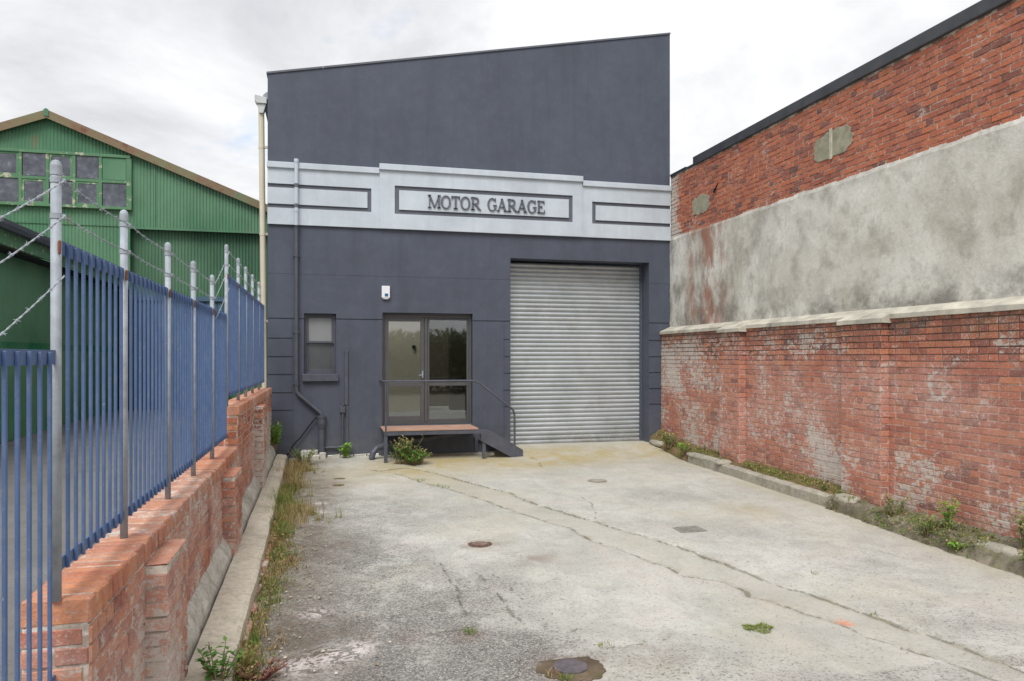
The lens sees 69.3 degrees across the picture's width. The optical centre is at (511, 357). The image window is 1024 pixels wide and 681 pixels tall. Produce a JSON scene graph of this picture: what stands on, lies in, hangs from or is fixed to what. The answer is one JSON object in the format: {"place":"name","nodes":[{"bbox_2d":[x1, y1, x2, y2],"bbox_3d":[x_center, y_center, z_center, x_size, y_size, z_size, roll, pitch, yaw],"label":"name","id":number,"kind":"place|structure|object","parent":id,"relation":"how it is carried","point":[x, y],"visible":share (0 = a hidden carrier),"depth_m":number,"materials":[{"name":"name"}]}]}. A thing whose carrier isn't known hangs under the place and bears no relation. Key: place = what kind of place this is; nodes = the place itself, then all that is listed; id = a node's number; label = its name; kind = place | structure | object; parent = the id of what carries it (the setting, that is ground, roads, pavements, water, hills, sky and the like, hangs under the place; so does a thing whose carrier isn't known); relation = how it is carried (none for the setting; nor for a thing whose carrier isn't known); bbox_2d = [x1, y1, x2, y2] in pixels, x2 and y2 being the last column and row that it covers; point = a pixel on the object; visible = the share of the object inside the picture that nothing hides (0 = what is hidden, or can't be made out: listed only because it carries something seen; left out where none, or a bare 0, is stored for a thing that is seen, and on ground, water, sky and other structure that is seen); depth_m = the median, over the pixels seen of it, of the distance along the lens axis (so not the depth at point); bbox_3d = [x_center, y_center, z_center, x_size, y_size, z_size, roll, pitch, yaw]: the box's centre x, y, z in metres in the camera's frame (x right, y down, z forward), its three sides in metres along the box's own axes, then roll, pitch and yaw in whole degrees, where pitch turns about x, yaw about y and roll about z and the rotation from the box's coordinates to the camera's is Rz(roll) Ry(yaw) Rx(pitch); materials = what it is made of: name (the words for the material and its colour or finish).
{"place":"outdoors","nodes":[
{"label":"outdoors","id":0,"kind":"place"},
{"bbox_2d":[0,409,189,680],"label":"driveway","id":1,"kind":"structure","parent":0,"point":[11,560],"depth_m":7.57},
{"bbox_2d":[0,218,118,443],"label":"lean to shed","id":2,"kind":"object","parent":1,"relation":"on","point":[24,277],"visible":0.47,"depth_m":13.13,"materials":[{"name":"green metal"}]},
{"bbox_2d":[0,108,267,409],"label":"corrugated shed","id":3,"kind":"structure","parent":1,"relation":"on","point":[199,220],"depth_m":18.28,"materials":[{"name":"green metal"}]},
{"bbox_2d":[0,148,131,210],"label":"window","id":4,"kind":"structure","parent":3,"relation":"in","point":[14,163],"depth_m":17.87,"materials":[{"name":"green glass"}]},
{"bbox_2d":[117,289,128,409],"bbox_3d":[-9.557,-0.180,18.202,0.360,2.980,0.040,0,0,-14],"label":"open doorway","id":5,"kind":"structure","parent":3,"relation":"in","point":[117,289],"depth_m":18.16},
{"bbox_2d":[133,295,228,408],"bbox_3d":[-8.456,-0.130,18.537,2.700,2.820,0.110,0,0,-14],"label":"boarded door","id":6,"kind":"structure","parent":3,"relation":"in","point":[218,301],"depth_m":18.42,"materials":[{"name":"green"}]},
{"bbox_2d":[0,0,980,226],"label":"sky","id":7,"kind":"structure","parent":0,"point":[177,82],"materials":[{"name":"white"}]},
{"bbox_2d":[235,441,1023,680],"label":"yard","id":8,"kind":"structure","parent":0,"point":[510,589],"depth_m":6.70,"materials":[{"name":"concrete"}]},
{"bbox_2d":[235,624,263,672],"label":"green grass","id":9,"kind":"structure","parent":8,"relation":"on","point":[255,641],"depth_m":4.93,"materials":[{"name":"green plant"}]},
{"bbox_2d":[238,520,278,666],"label":"dry grass","id":10,"kind":"object","parent":8,"relation":"on","point":[250,622],"visible":0.4,"depth_m":6.30,"materials":[{"name":"dry grass"},{"name":"green grass"}]},
{"bbox_2d":[234,656,289,680],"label":"purple weed","id":11,"kind":"object","parent":8,"relation":"on","point":[268,674],"visible":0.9,"depth_m":4.76,"materials":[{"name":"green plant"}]},
{"bbox_2d":[258,486,298,520],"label":"green grass","id":12,"kind":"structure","parent":8,"relation":"on","point":[281,498],"depth_m":9.47,"materials":[{"name":"green plant"}]},
{"bbox_2d":[264,496,306,527],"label":"dry grass","id":13,"kind":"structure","parent":8,"relation":"on","point":[300,523],"depth_m":8.80,"materials":[{"name":"beige plant"}]},
{"bbox_2d":[233,455,341,680],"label":"weeds","id":14,"kind":"object","parent":8,"relation":"on","point":[279,534],"visible":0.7,"depth_m":7.29,"materials":[{"name":"green plant"}]},
{"bbox_2d":[271,458,307,490],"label":"dry grass","id":15,"kind":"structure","parent":8,"relation":"on","point":[286,479],"depth_m":10.95,"materials":[{"name":"plant"}]},
{"bbox_2d":[288,447,315,463],"bbox_3d":[-3.633,1.723,12.856,0.482,0.350,0.446,0,0,-14],"label":"leafy weed","id":16,"kind":"object","parent":8,"relation":"on","point":[312,452],"visible":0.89,"depth_m":12.83,"materials":[{"name":"green plant"}]},
{"bbox_2d":[301,450,325,459],"bbox_3d":[-3.649,1.798,13.596,0.459,0.206,0.252,0,0,-14],"label":"broken footing","id":17,"kind":"object","parent":8,"relation":"on","point":[320,455],"visible":0.58,"depth_m":13.52,"materials":[{"name":"concrete"}]},
{"bbox_2d":[339,443,351,457],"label":"bright plant","id":18,"kind":"object","parent":8,"relation":"on","point":[346,450],"visible":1,"depth_m":13.66,"materials":[{"name":"green plant"}]},
{"bbox_2d":[327,453,378,456],"bbox_3d":[-2.971,1.848,13.866,0.959,0.095,0.056,0,0,-14],"label":"plinth edge","id":19,"kind":"object","parent":8,"relation":"on","point":[355,455],"visible":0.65,"depth_m":13.85,"materials":[{"name":"concrete"}]},
{"bbox_2d":[390,434,432,464],"bbox_3d":[-1.774,1.632,13.134,0.745,0.546,0.593,0,0,40],"label":"shrub","id":20,"kind":"object","parent":8,"relation":"on","point":[407,457],"visible":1,"depth_m":13.09,"materials":[{"name":"green plant"}]},
{"bbox_2d":[379,379,522,462],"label":"entrance steps","id":21,"kind":"structure","parent":8,"relation":"on","point":[492,439],"depth_m":13.69,"materials":[{"name":"paint"}]},
{"bbox_2d":[255,32,671,461],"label":"garage building","id":22,"kind":"structure","parent":8,"relation":"on","point":[498,221],"depth_m":14.52,"materials":[{"name":"grey paint"}]},
{"bbox_2d":[304,314,335,373],"bbox_3d":[-3.599,-0.260,13.886,0.571,1.116,0.090,0,0,-14],"label":"window frame","id":23,"kind":"structure","parent":22,"relation":"in","point":[319,329],"depth_m":13.88,"materials":[{"name":"paint"}]},
{"bbox_2d":[382,286,389,298],"bbox_3d":[-2.390,-1.230,14.009,0.150,0.250,0.063,0,0,-14],"label":"alarm box","id":24,"kind":"object","parent":22,"relation":"attached to","point":[385,292],"visible":1,"depth_m":13.98,"materials":[{"name":"white plastic"}]},
{"bbox_2d":[385,317,423,421],"bbox_3d":[-2.063,0.235,14.235,0.760,2.010,0.118,0,0,-14],"label":"door","id":25,"kind":"structure","parent":22,"relation":"in","point":[420,418],"depth_m":14.26,"materials":[{"name":"paint"}]},
{"bbox_2d":[510,262,641,443],"bbox_3d":[1.319,-0.089,15.373,3.100,3.762,0.060,0,0,-14],"label":"roller door","id":26,"kind":"structure","parent":22,"relation":"in","point":[576,330],"depth_m":15.37,"materials":[{"name":"metal"}]},
{"bbox_2d":[463,625,477,635],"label":"grass tuft","id":27,"kind":"object","parent":8,"relation":"on","point":[464,630],"visible":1,"depth_m":5.55,"materials":[{"name":"green plant"}]},
{"bbox_2d":[468,541,491,547],"bbox_3d":[-0.343,2.006,7.918,0.261,0.042,0.260,0,0,-14],"label":"drain cover","id":28,"kind":"object","parent":8,"relation":"on","point":[479,544],"visible":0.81,"depth_m":7.89,"materials":[{"name":"metal"}]},
{"bbox_2d":[558,671,573,680],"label":"grass tuft","id":29,"kind":"object","parent":8,"relation":"on","point":[566,676],"visible":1,"depth_m":4.79,"materials":[{"name":"green plant"}]},
{"bbox_2d":[536,656,605,680],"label":"manhole cover","id":30,"kind":"object","parent":8,"relation":"on","point":[586,668],"visible":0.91,"depth_m":4.92,"materials":[{"name":"metal"}]},
{"bbox_2d":[545,667,562,677],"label":"grass tuft","id":31,"kind":"object","parent":30,"relation":"on","point":[552,671],"visible":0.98,"depth_m":4.85,"materials":[{"name":"plant"}]},
{"bbox_2d":[588,479,606,482],"bbox_3d":[1.340,1.944,11.623,0.300,0.040,0.300,0,0,-14],"label":"drain cover","id":32,"kind":"object","parent":8,"relation":"on","point":[597,480],"visible":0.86,"depth_m":11.59,"materials":[{"name":"concrete"}]},
{"bbox_2d":[598,641,613,648],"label":"grass tuft","id":33,"kind":"object","parent":8,"relation":"on","point":[599,644],"visible":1,"depth_m":5.31,"materials":[{"name":"plant"}]},
{"bbox_2d":[252,449,1013,680],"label":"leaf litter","id":34,"kind":"object","parent":8,"relation":"on","point":[322,650],"visible":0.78,"depth_m":6.10,"materials":[{"name":"brown plant"}]},
{"bbox_2d":[251,428,1023,676],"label":"ground cover","id":35,"kind":"object","parent":8,"relation":"on","point":[835,488],"visible":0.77,"depth_m":8.60,"materials":[{"name":"green plant"}]},
{"bbox_2d":[672,526,706,532],"bbox_3d":[2.063,2.003,8.598,0.320,0.043,0.240,0,0,-14],"label":"drain cover","id":36,"kind":"object","parent":8,"relation":"on","point":[686,529],"visible":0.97,"depth_m":8.54,"materials":[{"name":"grey concrete"}]},
{"bbox_2d":[649,430,840,494],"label":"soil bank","id":37,"kind":"structure","parent":8,"relation":"on","point":[674,451],"depth_m":12.15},
{"bbox_2d":[649,440,663,446],"bbox_3d":[2.952,1.738,15.039,0.203,0.121,0.591,0,0,-14],"label":"footing stone","id":38,"kind":"object","parent":37,"relation":"on","point":[657,443],"visible":0.91,"depth_m":14.88,"materials":[{"name":"concrete"}]},
{"bbox_2d":[660,432,678,447],"bbox_3d":[3.078,1.598,14.369,0.355,0.317,0.400,0,0,-14],"label":"wall weed","id":39,"kind":"object","parent":37,"relation":"on","point":[667,442],"depth_m":14.37,"materials":[{"name":"green plant"}]},
{"bbox_2d":[677,442,688,454],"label":"wall weed","id":40,"kind":"object","parent":37,"relation":"on","point":[681,446],"depth_m":13.72,"materials":[{"name":"green plant"}]},
{"bbox_2d":[817,481,829,490],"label":"wall weed","id":41,"kind":"object","parent":37,"relation":"on","point":[824,485],"depth_m":10.11,"materials":[{"name":"green plant"}]},
{"bbox_2d":[742,621,773,633],"bbox_3d":[1.890,2.067,5.653,0.270,0.022,0.225,0,0,-14],"label":"moss patch","id":42,"kind":"object","parent":8,"relation":"on","point":[748,627],"visible":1,"depth_m":5.67,"materials":[{"name":"green plant"}]},
{"bbox_2d":[688,457,832,506],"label":"kerb","id":43,"kind":"structure","parent":8,"relation":"on","point":[809,494],"depth_m":11.02,"materials":[{"name":"concrete"}]},
{"bbox_2d":[686,452,718,462],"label":"kerb slab","id":44,"kind":"structure","parent":43,"relation":"on","point":[701,456],"depth_m":13.03,"materials":[{"name":"concrete"}]},
{"bbox_2d":[715,459,731,464],"bbox_3d":[3.553,1.763,12.455,0.261,0.100,0.272,0,0,-14],"label":"footing stone","id":45,"kind":"object","parent":43,"relation":"on","point":[721,461],"visible":0.94,"depth_m":12.37,"materials":[{"name":"concrete"}]},
{"bbox_2d":[660,0,1023,540],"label":"brick building","id":46,"kind":"structure","parent":8,"relation":"on","point":[847,282],"depth_m":9.51,"materials":[{"name":"brick"}]},
{"bbox_2d":[825,497,1023,576],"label":"stone footing","id":47,"kind":"object","parent":8,"relation":"on","point":[990,558],"visible":0.62,"depth_m":8.00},
{"bbox_2d":[833,493,860,503],"bbox_3d":[4.334,1.846,9.577,0.274,0.158,0.391,0,0,-14],"label":"footing stone","id":48,"kind":"object","parent":47,"relation":"on","point":[841,498],"visible":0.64,"depth_m":9.48,"materials":[{"name":"concrete"}]},
{"bbox_2d":[881,492,909,515],"bbox_3d":[4.527,1.740,8.720,0.236,0.322,0.285,0,0,-42],"label":"wall weed","id":49,"kind":"object","parent":47,"relation":"on","point":[893,502],"depth_m":8.71,"materials":[{"name":"green plant"}]},
{"bbox_2d":[936,498,959,528],"bbox_3d":[4.736,1.715,8.014,0.254,0.412,0.224,0,0,-14],"label":"wall weed","id":50,"kind":"object","parent":47,"relation":"on","point":[950,513],"depth_m":8.04,"materials":[{"name":"green plant"}]},
{"bbox_2d":[972,539,1022,556],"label":"footing stone","id":51,"kind":"object","parent":47,"relation":"on","point":[1006,550],"visible":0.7,"depth_m":7.33,"materials":[{"name":"stone"}]},
{"bbox_2d":[1012,502,1023,549],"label":"wall weed","id":52,"kind":"object","parent":47,"relation":"on","point":[1020,530],"depth_m":7.27,"materials":[{"name":"green plant"}]},
{"bbox_2d":[919,515,936,536],"bbox_3d":[4.565,1.864,8.121,0.193,0.308,0.245,0,0,20],"label":"wall weed","id":53,"kind":"object","parent":8,"relation":"on","point":[923,524],"depth_m":8.12,"materials":[{"name":"green plant"}]},
{"bbox_2d":[948,539,965,550],"bbox_3d":[4.613,1.961,7.701,0.198,0.141,0.235,0,0,-14],"label":"wall weed","id":54,"kind":"object","parent":8,"relation":"on","point":[951,544],"depth_m":7.67,"materials":[{"name":"green plant"}]},
{"label":"ground","id":55,"kind":"structure","parent":0,"visible":0},
{"bbox_2d":[20,388,271,680],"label":"boundary wall","id":56,"kind":"structure","parent":55,"relation":"on","point":[119,611],"depth_m":3.95,"materials":[{"name":"brick"}]},
{"bbox_2d":[0,180,64,680],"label":"steel fence","id":57,"kind":"object","parent":56,"relation":"on","point":[17,358],"visible":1,"depth_m":2.68,"materials":[{"name":"blue metal"}]},
{"bbox_2d":[50,160,228,601],"bbox_3d":[-2.479,-0.094,5.562,0.065,2.148,5.362,0,0,-14],"label":"steel fence","id":58,"kind":"object","parent":56,"relation":"on","point":[205,379],"visible":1,"depth_m":3.99,"materials":[{"name":"blue metal"}]},
{"bbox_2d":[186,444,275,664],"bbox_3d":[-2.424,1.799,5.937,0.133,0.599,14.700,0,0,-14],"label":"sloping footing","id":59,"kind":"object","parent":56,"relation":"attached to","point":[200,604],"visible":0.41,"depth_m":5.95,"materials":[{"name":"grey concrete"}]},
{"bbox_2d":[270,420,282,449],"bbox_3d":[-4.205,1.375,13.107,0.316,0.532,0.352,0,0,-14],"label":"bright plant","id":60,"kind":"object","parent":59,"relation":"on","point":[274,441],"visible":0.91,"depth_m":13.10,"materials":[{"name":"green plant"}]},
{"bbox_2d":[224,244,264,406],"bbox_3d":[-3.768,-0.353,10.653,0.065,1.787,5.196,0,0,-14],"label":"steel fence","id":61,"kind":"object","parent":56,"relation":"on","point":[244,309],"visible":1,"depth_m":9.72,"materials":[{"name":"blue metal"}]},
{"bbox_2d":[184,454,286,680],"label":"kerb path","id":62,"kind":"structure","parent":55,"relation":"on","point":[231,609],"depth_m":6.05,"materials":[{"name":"concrete"}]},
{"bbox_2d":[194,636,244,680],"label":"leafy weed","id":63,"kind":"object","parent":62,"relation":"on","point":[212,672],"visible":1,"depth_m":4.44,"materials":[{"name":"green plant"}]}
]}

